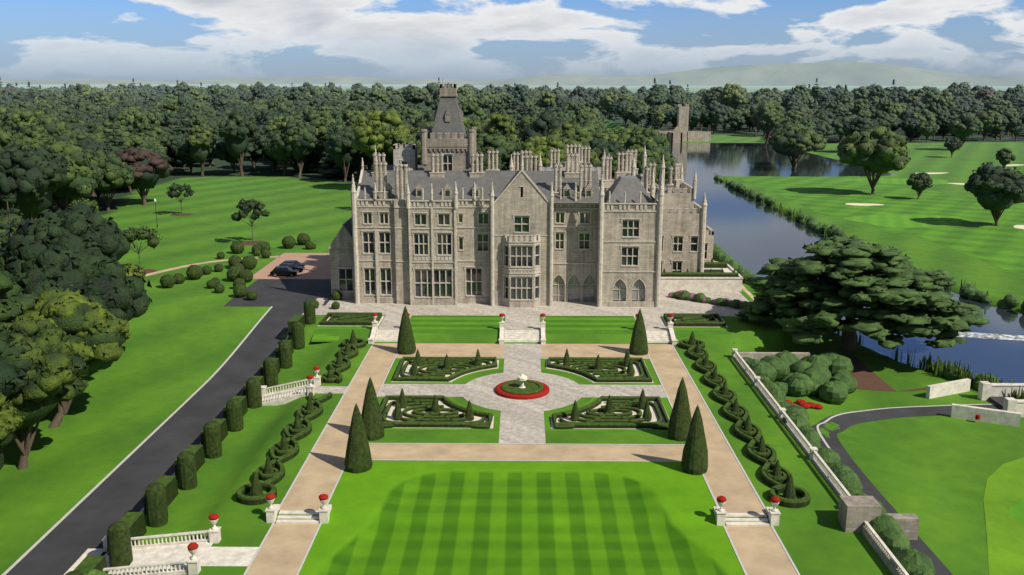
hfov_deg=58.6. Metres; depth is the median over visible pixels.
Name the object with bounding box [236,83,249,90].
lime tree
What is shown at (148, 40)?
sky
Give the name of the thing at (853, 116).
oak tree
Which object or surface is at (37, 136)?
elm tree
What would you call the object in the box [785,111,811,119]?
oak tree
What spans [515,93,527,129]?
fir tree
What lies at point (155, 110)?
ash tree
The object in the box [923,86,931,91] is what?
ash tree
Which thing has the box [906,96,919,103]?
ash tree
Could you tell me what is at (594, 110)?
oak tree
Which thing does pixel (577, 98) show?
oak tree
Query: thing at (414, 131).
beech tree
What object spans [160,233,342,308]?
shrubs
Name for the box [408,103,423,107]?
dark tree
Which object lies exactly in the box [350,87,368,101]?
lime tree
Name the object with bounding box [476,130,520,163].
oak tree
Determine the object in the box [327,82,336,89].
elm tree
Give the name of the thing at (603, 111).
dark tree
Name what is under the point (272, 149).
oak tree
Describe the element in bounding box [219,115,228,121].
beech tree
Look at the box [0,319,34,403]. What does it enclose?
oak tree
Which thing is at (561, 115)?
beech tree
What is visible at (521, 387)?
fountain
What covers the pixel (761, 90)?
oak tree
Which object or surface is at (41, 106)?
lime tree
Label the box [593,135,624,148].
oak tree
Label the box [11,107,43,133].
ash tree
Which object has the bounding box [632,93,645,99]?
oak tree
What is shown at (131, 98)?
elm tree
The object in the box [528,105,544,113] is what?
oak tree
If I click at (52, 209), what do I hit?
oak tree
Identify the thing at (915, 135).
fir tree
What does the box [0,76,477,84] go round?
hills
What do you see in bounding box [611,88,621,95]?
sycamore tree
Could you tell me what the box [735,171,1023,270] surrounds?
golf fairways
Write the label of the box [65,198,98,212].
sap tree
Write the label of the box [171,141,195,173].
dark tree
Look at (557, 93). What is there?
oak tree
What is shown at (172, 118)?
dark tree
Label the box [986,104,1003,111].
beech tree
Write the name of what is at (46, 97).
elm tree
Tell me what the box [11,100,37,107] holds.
oak tree
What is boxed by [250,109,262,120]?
elm tree
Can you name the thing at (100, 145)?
sycamore tree
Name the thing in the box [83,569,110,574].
laurel hedge
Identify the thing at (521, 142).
ash tree
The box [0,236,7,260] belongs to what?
beech tree
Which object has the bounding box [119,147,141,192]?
oak tree
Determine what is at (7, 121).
beech tree
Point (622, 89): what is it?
sycamore tree
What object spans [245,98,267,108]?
beech tree
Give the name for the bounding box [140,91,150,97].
elm tree
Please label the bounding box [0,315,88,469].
oak tree
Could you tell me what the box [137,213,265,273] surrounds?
mulch circles
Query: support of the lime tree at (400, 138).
on the ground at (188, 336)
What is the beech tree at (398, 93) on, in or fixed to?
on the ground at (188, 336)
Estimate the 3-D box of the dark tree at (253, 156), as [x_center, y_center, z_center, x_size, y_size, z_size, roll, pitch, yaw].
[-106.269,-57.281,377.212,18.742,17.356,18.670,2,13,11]
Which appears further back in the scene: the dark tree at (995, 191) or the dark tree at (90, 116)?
the dark tree at (90, 116)
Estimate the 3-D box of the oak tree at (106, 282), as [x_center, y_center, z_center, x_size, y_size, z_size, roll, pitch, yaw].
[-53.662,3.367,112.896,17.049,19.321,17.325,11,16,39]
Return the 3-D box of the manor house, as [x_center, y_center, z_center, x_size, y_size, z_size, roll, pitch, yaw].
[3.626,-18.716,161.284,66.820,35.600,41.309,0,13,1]
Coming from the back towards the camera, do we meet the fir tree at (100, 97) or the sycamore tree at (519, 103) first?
the sycamore tree at (519, 103)
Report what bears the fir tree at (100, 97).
on the ground at (188, 336)
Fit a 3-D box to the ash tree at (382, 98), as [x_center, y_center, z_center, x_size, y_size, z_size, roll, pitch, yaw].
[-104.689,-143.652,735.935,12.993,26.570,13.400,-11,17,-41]
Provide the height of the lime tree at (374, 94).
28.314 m
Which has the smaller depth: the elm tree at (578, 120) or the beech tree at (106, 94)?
the elm tree at (578, 120)
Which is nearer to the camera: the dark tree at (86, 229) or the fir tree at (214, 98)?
the dark tree at (86, 229)
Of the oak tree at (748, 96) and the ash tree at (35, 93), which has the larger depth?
the ash tree at (35, 93)
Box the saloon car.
[279,260,305,265]
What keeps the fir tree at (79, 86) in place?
on the ground at (188, 336)
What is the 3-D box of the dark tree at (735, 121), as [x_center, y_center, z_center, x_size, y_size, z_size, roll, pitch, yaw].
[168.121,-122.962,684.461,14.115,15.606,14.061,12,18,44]
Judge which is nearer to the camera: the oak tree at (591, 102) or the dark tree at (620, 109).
the dark tree at (620, 109)
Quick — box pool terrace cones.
[663,258,734,271]
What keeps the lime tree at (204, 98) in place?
on the ground at (188, 336)
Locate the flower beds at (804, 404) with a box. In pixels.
[668,290,822,409]
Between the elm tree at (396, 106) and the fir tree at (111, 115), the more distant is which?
the elm tree at (396, 106)
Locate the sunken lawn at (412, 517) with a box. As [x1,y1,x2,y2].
[299,460,744,574]
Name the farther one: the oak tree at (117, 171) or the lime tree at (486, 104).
the lime tree at (486, 104)
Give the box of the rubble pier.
[838,496,919,539]
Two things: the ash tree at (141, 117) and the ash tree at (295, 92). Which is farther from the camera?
the ash tree at (295, 92)
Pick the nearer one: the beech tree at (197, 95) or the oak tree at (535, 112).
the oak tree at (535, 112)
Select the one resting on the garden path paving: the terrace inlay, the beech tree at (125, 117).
the terrace inlay
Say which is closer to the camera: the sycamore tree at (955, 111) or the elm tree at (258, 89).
the sycamore tree at (955, 111)
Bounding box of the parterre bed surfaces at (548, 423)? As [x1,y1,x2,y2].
[318,316,727,431]
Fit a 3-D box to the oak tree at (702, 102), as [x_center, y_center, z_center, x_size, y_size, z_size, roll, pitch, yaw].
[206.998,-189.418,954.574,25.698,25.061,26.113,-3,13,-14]
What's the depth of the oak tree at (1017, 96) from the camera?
1050.09 m
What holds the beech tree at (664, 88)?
on the ground at (188, 336)
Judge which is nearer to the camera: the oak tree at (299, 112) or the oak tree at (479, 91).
the oak tree at (299, 112)
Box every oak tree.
[0,143,68,220]
[0,213,26,247]
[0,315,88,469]
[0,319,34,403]
[1,89,17,96]
[10,238,152,321]
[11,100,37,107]
[19,88,28,95]
[39,87,59,92]
[42,136,103,210]
[49,197,58,212]
[51,91,64,101]
[56,106,71,111]
[65,95,92,103]
[67,133,105,144]
[75,140,118,202]
[77,104,106,117]
[86,149,134,210]
[89,120,129,133]
[92,86,105,95]
[93,126,130,144]
[105,106,122,114]
[116,132,167,153]
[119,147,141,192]
[124,90,138,97]
[124,123,135,132]
[144,88,157,95]
[155,95,168,102]
[156,84,166,89]
[182,106,205,118]
[188,113,225,162]
[213,85,234,93]
[229,87,252,101]
[235,98,248,105]
[247,103,264,110]
[262,129,292,175]
[275,87,283,94]
[293,99,306,106]
[294,114,303,119]
[295,108,307,114]
[308,97,329,106]
[337,91,353,100]
[351,101,383,111]
[380,102,389,110]
[397,106,422,126]
[401,119,412,126]
[402,102,412,106]
[404,85,431,105]
[432,87,458,99]
[458,95,467,100]
[473,88,485,93]
[474,134,486,161]
[474,157,508,170]
[475,98,488,106]
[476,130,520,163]
[482,118,490,126]
[494,91,508,99]
[505,108,519,114]
[517,91,541,100]
[517,111,543,137]
[524,95,537,104]
[526,100,533,114]
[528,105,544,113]
[528,110,542,115]
[533,90,545,95]
[539,107,559,112]
[548,120,592,145]
[552,90,564,96]
[555,95,569,104]
[560,140,600,166]
[567,95,585,105]
[574,104,603,122]
[581,122,605,136]
[583,95,600,108]
[589,116,607,129]
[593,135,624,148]
[601,123,639,141]
[623,103,647,123]
[625,144,648,152]
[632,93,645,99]
[633,146,676,182]
[654,103,674,127]
[664,92,690,104]
[687,94,701,102]
[689,103,700,129]
[699,96,708,105]
[701,102,729,133]
[702,120,719,129]
[722,104,734,130]
[729,108,750,131]
[741,103,758,129]
[745,92,752,103]
[748,93,772,103]
[750,115,759,134]
[752,88,763,95]
[767,121,827,169]
[768,93,781,103]
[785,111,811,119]
[792,93,818,108]
[796,105,813,114]
[808,115,834,136]
[816,92,833,103]
[818,100,832,108]
[824,102,848,115]
[828,89,842,99]
[831,117,849,141]
[835,114,860,136]
[837,122,910,193]
[842,116,878,135]
[845,101,854,105]
[867,100,878,109]
[891,117,901,131]
[898,105,921,119]
[904,109,936,139]
[906,171,932,198]
[917,121,939,142]
[922,88,952,105]
[943,136,962,157]
[949,105,969,111]
[952,89,962,95]
[970,85,984,90]
[976,109,1004,140]
[992,99,1013,108]
[1003,92,1023,102]
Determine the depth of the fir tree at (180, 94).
461.48 m
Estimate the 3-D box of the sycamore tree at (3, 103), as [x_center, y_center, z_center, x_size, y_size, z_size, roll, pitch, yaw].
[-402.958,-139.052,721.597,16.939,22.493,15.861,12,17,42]
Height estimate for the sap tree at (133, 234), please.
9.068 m
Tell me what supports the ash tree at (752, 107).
on the ground at (188, 336)
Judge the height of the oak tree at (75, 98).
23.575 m
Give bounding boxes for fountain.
[495,374,549,399]
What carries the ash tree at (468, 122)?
on the ground at (188, 336)
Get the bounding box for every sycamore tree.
[0,98,9,106]
[56,111,69,121]
[65,120,89,134]
[68,108,87,116]
[73,97,94,109]
[74,135,106,195]
[87,113,121,131]
[124,83,134,90]
[131,121,174,146]
[136,96,144,104]
[173,93,194,103]
[210,105,231,116]
[230,104,248,117]
[264,84,278,95]
[324,124,359,181]
[372,100,383,107]
[432,102,438,109]
[494,86,510,94]
[507,86,513,93]
[509,99,526,115]
[522,109,566,141]
[538,85,551,92]
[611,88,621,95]
[619,86,626,93]
[666,89,683,95]
[785,98,806,111]
[866,83,875,91]
[868,110,896,129]
[925,102,950,138]
[935,112,954,139]
[950,97,969,107]
[950,107,964,115]
[960,86,970,90]
[985,87,998,92]
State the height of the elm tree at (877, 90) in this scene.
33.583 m
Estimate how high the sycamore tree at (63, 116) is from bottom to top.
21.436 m
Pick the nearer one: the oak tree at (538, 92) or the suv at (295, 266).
the suv at (295, 266)
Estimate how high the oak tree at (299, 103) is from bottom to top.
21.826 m
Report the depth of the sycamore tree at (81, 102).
553.60 m
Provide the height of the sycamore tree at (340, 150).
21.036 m
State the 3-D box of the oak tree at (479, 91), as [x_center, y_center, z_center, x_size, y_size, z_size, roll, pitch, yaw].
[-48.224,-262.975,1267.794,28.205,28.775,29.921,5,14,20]
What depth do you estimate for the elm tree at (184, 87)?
1391.55 m
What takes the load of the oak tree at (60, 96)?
on the ground at (188, 336)
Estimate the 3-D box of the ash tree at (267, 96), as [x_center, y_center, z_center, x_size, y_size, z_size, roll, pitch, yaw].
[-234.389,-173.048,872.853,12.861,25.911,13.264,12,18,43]
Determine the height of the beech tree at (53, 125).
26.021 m
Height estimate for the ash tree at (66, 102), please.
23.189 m
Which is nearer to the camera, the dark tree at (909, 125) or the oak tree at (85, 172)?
the oak tree at (85, 172)
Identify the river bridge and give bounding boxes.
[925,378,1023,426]
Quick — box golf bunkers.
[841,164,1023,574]
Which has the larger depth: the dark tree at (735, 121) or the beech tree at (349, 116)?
the dark tree at (735, 121)
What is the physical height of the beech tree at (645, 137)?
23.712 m
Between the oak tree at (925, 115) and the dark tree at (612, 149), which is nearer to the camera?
the dark tree at (612, 149)
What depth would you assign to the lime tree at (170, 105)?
556.09 m
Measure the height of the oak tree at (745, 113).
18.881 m
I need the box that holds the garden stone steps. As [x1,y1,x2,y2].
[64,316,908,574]
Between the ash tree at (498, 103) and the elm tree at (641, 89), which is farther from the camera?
the elm tree at (641, 89)
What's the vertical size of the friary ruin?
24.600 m
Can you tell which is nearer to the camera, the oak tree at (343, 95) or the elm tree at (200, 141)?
the elm tree at (200, 141)
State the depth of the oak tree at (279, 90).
1163.62 m
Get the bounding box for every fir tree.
[0,175,22,261]
[26,81,33,97]
[77,84,84,97]
[98,91,106,110]
[104,110,127,188]
[118,94,127,107]
[144,93,150,108]
[163,112,174,164]
[167,96,195,164]
[176,92,188,132]
[212,95,216,109]
[292,108,320,171]
[318,109,355,177]
[510,99,518,119]
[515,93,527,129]
[554,100,559,112]
[607,91,620,120]
[643,99,661,129]
[652,78,657,91]
[834,100,841,119]
[888,79,898,103]
[905,102,920,137]
[1009,89,1017,109]
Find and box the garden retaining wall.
[733,352,901,574]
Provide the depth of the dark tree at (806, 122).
428.42 m
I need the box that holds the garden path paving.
[243,291,799,574]
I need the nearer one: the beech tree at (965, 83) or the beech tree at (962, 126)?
the beech tree at (962, 126)
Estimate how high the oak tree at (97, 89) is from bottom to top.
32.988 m
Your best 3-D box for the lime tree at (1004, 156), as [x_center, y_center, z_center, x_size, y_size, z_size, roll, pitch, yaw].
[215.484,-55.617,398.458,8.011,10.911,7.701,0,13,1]
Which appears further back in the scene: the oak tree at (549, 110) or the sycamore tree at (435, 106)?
the oak tree at (549, 110)
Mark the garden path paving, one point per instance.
(283, 549)
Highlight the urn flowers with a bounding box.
[187,313,779,550]
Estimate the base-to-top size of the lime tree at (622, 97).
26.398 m
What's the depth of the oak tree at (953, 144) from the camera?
472.48 m
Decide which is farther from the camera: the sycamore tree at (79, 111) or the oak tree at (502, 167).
the sycamore tree at (79, 111)
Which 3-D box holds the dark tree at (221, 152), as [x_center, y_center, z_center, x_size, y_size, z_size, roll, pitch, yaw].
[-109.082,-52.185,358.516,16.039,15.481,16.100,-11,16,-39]
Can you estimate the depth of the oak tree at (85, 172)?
220.59 m
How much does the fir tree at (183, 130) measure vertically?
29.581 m
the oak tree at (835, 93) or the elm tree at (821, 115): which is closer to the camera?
the elm tree at (821, 115)
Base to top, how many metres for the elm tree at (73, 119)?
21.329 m
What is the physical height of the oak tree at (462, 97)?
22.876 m
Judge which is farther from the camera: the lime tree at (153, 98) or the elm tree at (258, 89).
the elm tree at (258, 89)
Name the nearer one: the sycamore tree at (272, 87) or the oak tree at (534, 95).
the oak tree at (534, 95)
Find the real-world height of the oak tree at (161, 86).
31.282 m
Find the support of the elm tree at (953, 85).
on the ground at (188, 336)
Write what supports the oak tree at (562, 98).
on the ground at (188, 336)
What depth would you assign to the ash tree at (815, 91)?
1114.56 m
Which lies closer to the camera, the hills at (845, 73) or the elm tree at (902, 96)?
the elm tree at (902, 96)
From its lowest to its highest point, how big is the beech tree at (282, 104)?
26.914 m
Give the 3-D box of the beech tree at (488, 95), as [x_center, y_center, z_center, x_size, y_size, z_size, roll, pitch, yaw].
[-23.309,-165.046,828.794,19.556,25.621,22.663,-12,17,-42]
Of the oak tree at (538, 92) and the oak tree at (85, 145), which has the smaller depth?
the oak tree at (85, 145)
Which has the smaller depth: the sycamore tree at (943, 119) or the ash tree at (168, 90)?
the sycamore tree at (943, 119)
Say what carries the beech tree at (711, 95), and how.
on the ground at (188, 336)
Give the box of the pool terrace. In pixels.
[660,263,742,290]
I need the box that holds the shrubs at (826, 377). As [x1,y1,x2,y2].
[672,175,1023,574]
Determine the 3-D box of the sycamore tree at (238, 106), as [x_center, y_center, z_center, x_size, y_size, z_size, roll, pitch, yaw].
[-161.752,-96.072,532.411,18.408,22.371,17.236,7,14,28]
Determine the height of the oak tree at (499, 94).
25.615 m
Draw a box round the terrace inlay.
[385,311,660,313]
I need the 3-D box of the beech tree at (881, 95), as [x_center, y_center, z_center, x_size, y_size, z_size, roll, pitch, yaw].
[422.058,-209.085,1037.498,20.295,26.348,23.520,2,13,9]
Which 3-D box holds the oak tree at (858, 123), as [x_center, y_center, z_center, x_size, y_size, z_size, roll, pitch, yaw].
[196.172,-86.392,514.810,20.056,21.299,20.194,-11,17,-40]
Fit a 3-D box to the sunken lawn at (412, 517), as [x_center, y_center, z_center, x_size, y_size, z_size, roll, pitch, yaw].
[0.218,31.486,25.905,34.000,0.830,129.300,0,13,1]
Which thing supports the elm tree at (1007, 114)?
on the ground at (188, 336)
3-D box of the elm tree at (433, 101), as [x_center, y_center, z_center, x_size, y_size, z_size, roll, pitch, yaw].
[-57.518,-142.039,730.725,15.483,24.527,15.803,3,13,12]
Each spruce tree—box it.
[207,89,213,107]
[987,109,1002,137]
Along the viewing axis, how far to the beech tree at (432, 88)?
909.75 m
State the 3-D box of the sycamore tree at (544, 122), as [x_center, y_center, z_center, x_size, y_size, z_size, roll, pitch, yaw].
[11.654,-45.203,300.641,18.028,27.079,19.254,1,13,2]
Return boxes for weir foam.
[956,332,1023,340]
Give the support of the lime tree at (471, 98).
on the ground at (188, 336)
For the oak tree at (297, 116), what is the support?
on the ground at (188, 336)
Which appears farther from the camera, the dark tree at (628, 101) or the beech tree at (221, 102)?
the dark tree at (628, 101)
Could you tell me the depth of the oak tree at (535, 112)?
660.70 m
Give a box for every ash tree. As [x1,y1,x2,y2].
[0,107,13,119]
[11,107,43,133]
[28,90,40,97]
[63,99,75,105]
[116,83,124,88]
[116,88,126,94]
[124,106,141,110]
[132,109,161,130]
[143,107,161,114]
[165,86,172,93]
[260,93,270,99]
[278,118,299,163]
[287,84,305,100]
[319,106,336,111]
[375,93,389,104]
[381,90,392,98]
[386,86,394,91]
[457,99,463,104]
[461,99,485,120]
[463,115,480,132]
[483,112,517,138]
[491,100,504,112]
[503,94,513,109]
[504,135,523,169]
[558,136,582,144]
[560,110,575,118]
[568,100,583,110]
[580,113,593,117]
[646,107,655,117]
[653,110,664,129]
[749,104,757,132]
[791,83,806,95]
[810,86,823,100]
[843,111,851,116]
[850,97,867,114]
[878,101,897,119]
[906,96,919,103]
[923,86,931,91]
[943,101,955,108]
[1009,120,1023,141]
[1014,88,1023,94]
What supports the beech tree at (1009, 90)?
on the ground at (188, 336)
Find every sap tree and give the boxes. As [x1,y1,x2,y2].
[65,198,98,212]
[117,262,145,279]
[123,226,162,269]
[166,183,194,213]
[230,198,269,241]
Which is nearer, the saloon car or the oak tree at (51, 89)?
the saloon car
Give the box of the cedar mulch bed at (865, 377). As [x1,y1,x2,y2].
[843,354,926,390]
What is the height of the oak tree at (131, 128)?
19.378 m
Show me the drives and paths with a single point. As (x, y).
(78, 531)
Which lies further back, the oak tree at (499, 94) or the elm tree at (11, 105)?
the oak tree at (499, 94)
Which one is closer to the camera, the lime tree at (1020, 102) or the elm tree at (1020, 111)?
the elm tree at (1020, 111)
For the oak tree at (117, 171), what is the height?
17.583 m
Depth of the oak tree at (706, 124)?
685.44 m
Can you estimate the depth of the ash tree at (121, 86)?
1556.45 m
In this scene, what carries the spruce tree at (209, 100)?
on the ground at (188, 336)
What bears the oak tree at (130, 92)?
on the ground at (188, 336)
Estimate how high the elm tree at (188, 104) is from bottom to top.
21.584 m
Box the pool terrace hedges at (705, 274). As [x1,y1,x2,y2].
[661,262,738,276]
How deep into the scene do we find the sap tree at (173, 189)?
243.75 m
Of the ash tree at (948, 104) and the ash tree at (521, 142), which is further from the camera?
the ash tree at (948, 104)
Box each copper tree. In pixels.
[2,87,20,93]
[116,145,174,204]
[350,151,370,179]
[974,88,993,99]
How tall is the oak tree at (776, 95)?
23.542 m
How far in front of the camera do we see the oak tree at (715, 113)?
665.12 m
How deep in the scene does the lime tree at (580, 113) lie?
507.60 m
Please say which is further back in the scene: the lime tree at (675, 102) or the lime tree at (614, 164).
the lime tree at (675, 102)
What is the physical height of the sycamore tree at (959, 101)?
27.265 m
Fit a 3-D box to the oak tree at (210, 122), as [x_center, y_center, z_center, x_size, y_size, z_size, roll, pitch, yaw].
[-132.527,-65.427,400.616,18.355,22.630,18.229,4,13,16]
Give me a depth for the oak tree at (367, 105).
540.93 m
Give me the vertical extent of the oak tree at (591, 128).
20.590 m
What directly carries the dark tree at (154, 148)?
on the ground at (188, 336)
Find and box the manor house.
[328,84,713,306]
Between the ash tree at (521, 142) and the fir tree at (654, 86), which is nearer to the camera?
the ash tree at (521, 142)
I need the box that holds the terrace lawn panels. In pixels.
[311,316,734,342]
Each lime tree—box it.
[0,393,26,469]
[36,102,52,110]
[38,91,52,99]
[62,108,74,113]
[144,95,159,103]
[161,97,183,113]
[192,101,208,107]
[202,95,214,106]
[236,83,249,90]
[253,112,260,124]
[296,95,310,105]
[323,92,337,99]
[330,86,344,96]
[331,99,345,112]
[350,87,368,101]
[368,90,382,101]
[388,133,420,164]
[466,96,477,101]
[480,100,493,113]
[537,92,555,108]
[563,112,574,119]
[577,111,595,117]
[612,151,624,177]
[616,94,629,103]
[669,97,685,109]
[745,106,751,130]
[858,109,870,117]
[875,97,891,108]
[897,86,908,95]
[911,89,924,97]
[965,89,974,98]
[995,147,1015,166]
[1005,109,1019,135]
[1015,99,1023,107]
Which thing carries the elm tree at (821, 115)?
on the ground at (188, 336)
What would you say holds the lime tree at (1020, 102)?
on the ground at (188, 336)
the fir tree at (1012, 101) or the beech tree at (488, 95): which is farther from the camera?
the fir tree at (1012, 101)
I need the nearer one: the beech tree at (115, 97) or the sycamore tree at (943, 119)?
the sycamore tree at (943, 119)
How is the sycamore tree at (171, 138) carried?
on the ground at (188, 336)
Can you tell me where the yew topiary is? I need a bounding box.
[65,299,795,574]
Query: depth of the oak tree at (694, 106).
718.40 m
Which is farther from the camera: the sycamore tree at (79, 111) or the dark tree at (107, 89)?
the dark tree at (107, 89)
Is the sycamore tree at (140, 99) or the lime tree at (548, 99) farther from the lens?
the sycamore tree at (140, 99)
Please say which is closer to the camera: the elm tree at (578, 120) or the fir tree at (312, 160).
the fir tree at (312, 160)
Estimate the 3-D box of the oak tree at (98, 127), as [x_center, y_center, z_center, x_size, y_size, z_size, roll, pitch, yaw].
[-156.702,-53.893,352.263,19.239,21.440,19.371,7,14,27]
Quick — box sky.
[0,0,1023,80]
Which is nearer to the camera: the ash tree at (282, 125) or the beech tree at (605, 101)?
the ash tree at (282, 125)
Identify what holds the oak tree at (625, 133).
on the ground at (188, 336)
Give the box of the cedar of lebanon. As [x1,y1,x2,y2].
[734,235,989,350]
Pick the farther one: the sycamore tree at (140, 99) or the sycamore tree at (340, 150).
the sycamore tree at (140, 99)
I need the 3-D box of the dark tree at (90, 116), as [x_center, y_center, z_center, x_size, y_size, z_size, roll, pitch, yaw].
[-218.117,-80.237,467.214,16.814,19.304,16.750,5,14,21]
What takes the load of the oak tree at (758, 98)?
on the ground at (188, 336)
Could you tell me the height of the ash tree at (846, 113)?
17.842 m
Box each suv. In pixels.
[270,266,298,276]
[281,263,304,272]
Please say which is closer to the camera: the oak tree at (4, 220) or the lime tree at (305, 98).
the oak tree at (4, 220)
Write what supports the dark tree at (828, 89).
on the ground at (188, 336)
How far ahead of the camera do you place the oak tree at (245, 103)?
666.85 m
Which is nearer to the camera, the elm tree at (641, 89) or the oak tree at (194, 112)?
the oak tree at (194, 112)
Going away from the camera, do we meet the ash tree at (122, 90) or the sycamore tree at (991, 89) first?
the ash tree at (122, 90)
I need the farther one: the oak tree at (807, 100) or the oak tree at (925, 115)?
the oak tree at (807, 100)
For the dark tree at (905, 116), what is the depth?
658.98 m
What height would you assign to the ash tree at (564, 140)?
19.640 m
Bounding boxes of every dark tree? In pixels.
[0,198,134,275]
[4,96,11,101]
[20,95,38,101]
[44,109,60,115]
[70,122,86,127]
[76,112,95,121]
[104,88,115,91]
[135,143,167,160]
[155,88,166,94]
[156,113,190,127]
[167,134,185,170]
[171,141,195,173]
[206,134,222,166]
[213,139,254,172]
[219,102,245,109]
[245,111,253,118]
[247,127,266,168]
[252,130,277,171]
[256,107,293,125]
[345,101,363,109]
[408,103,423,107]
[414,105,430,110]
[415,123,433,140]
[508,147,520,170]
[558,100,576,106]
[587,139,626,162]
[588,89,596,97]
[598,107,609,117]
[614,99,633,110]
[616,102,632,124]
[665,109,676,128]
[688,109,703,130]
[727,113,745,131]
[776,116,817,164]
[781,93,801,106]
[813,109,835,120]
[823,86,831,91]
[900,118,920,140]
[901,112,912,120]
[908,101,928,108]
[948,88,959,92]
[964,98,983,107]
[964,161,1023,225]
[984,99,1002,108]
[991,115,1009,139]
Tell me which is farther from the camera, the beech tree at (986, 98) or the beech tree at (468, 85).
the beech tree at (468, 85)
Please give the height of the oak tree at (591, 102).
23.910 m
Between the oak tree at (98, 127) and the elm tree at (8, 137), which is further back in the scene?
the oak tree at (98, 127)
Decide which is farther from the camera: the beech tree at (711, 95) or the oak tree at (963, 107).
the beech tree at (711, 95)
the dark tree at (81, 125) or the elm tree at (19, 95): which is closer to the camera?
the dark tree at (81, 125)
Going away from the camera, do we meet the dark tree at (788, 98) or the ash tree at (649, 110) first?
the ash tree at (649, 110)
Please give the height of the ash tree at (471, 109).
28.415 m
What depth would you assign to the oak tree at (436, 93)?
800.18 m
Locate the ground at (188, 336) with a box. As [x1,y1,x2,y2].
[0,84,1023,574]
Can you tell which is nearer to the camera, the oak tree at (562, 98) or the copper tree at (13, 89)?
the oak tree at (562, 98)
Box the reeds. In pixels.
[714,175,1023,398]
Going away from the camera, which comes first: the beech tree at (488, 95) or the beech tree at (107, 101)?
the beech tree at (107, 101)
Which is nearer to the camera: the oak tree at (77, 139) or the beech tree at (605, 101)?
the oak tree at (77, 139)
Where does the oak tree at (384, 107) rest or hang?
on the ground at (188, 336)
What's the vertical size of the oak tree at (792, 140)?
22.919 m
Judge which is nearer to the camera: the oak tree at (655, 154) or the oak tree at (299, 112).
the oak tree at (655, 154)
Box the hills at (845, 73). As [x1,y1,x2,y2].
[458,62,1023,85]
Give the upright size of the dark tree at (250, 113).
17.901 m
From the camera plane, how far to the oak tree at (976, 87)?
1361.70 m
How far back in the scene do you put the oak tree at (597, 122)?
445.05 m
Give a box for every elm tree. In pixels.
[0,122,36,153]
[4,83,14,88]
[4,103,17,108]
[12,91,25,99]
[16,126,53,147]
[42,96,51,99]
[64,89,82,98]
[66,115,86,123]
[83,133,109,144]
[126,94,137,101]
[134,122,168,145]
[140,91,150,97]
[147,102,158,107]
[177,81,190,92]
[182,100,192,108]
[185,125,215,175]
[203,108,211,114]
[217,108,257,175]
[227,90,239,99]
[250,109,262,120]
[251,84,263,96]
[259,87,276,99]
[303,82,312,91]
[315,100,337,114]
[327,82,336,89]
[387,100,403,111]
[402,85,412,94]
[430,94,440,104]
[482,108,490,119]
[554,86,564,92]
[569,115,594,126]
[574,86,589,96]
[594,88,605,95]
[637,86,646,92]
[646,91,665,106]
[662,110,668,128]
[695,105,705,130]
[761,88,773,94]
[812,110,830,124]
[835,92,853,104]
[869,85,886,96]
[895,91,907,103]
[947,82,956,88]
[956,91,972,98]
[963,105,981,135]
[997,106,1015,138]
[1017,107,1023,118]
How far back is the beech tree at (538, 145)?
255.17 m
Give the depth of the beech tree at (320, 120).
348.49 m
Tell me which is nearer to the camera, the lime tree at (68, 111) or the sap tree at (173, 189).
the sap tree at (173, 189)
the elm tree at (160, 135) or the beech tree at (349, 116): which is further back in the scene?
the beech tree at (349, 116)
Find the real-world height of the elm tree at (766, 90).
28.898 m
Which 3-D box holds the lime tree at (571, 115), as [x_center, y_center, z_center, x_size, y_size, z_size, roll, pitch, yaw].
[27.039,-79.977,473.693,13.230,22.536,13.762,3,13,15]
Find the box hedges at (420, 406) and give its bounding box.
[73,312,810,572]
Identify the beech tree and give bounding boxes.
[0,106,36,129]
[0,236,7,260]
[0,261,37,322]
[20,113,76,141]
[21,285,130,428]
[31,99,46,104]
[47,99,65,110]
[74,83,96,101]
[94,95,118,106]
[102,92,111,96]
[109,92,128,104]
[115,108,138,126]
[123,101,137,106]
[184,90,204,102]
[211,92,229,104]
[215,99,235,110]
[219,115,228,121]
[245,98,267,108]
[264,115,294,134]
[267,96,296,115]
[278,119,320,177]
[303,109,345,162]
[305,86,322,98]
[341,109,364,126]
[344,101,356,106]
[351,83,362,88]
[351,108,409,164]
[352,121,372,169]
[372,82,384,89]
[388,96,403,103]
[392,90,402,98]
[410,121,433,136]
[414,110,434,128]
[423,82,439,95]
[457,87,475,98]
[461,84,472,89]
[478,91,497,100]
[511,84,532,97]
[515,134,565,170]
[550,111,571,119]
[592,132,623,146]
[598,91,618,118]
[606,87,620,91]
[623,126,671,152]
[634,99,649,125]
[652,84,669,93]
[669,85,685,93]
[703,86,723,103]
[716,83,747,124]
[751,102,784,145]
[752,100,776,136]
[775,91,784,95]
[854,86,868,99]
[868,96,878,101]
[877,92,891,98]
[895,103,905,116]
[948,112,983,149]
[954,82,969,88]
[982,94,997,105]
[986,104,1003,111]
[1004,87,1013,94]
[1006,116,1021,136]
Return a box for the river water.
[669,143,1023,382]
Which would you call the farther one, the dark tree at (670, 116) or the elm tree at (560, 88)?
the elm tree at (560, 88)
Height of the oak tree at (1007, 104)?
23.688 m
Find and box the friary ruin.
[649,104,710,142]
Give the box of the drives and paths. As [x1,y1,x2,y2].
[2,253,1001,574]
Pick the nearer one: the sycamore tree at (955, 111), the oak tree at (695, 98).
the sycamore tree at (955, 111)
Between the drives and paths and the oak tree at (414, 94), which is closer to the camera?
the drives and paths

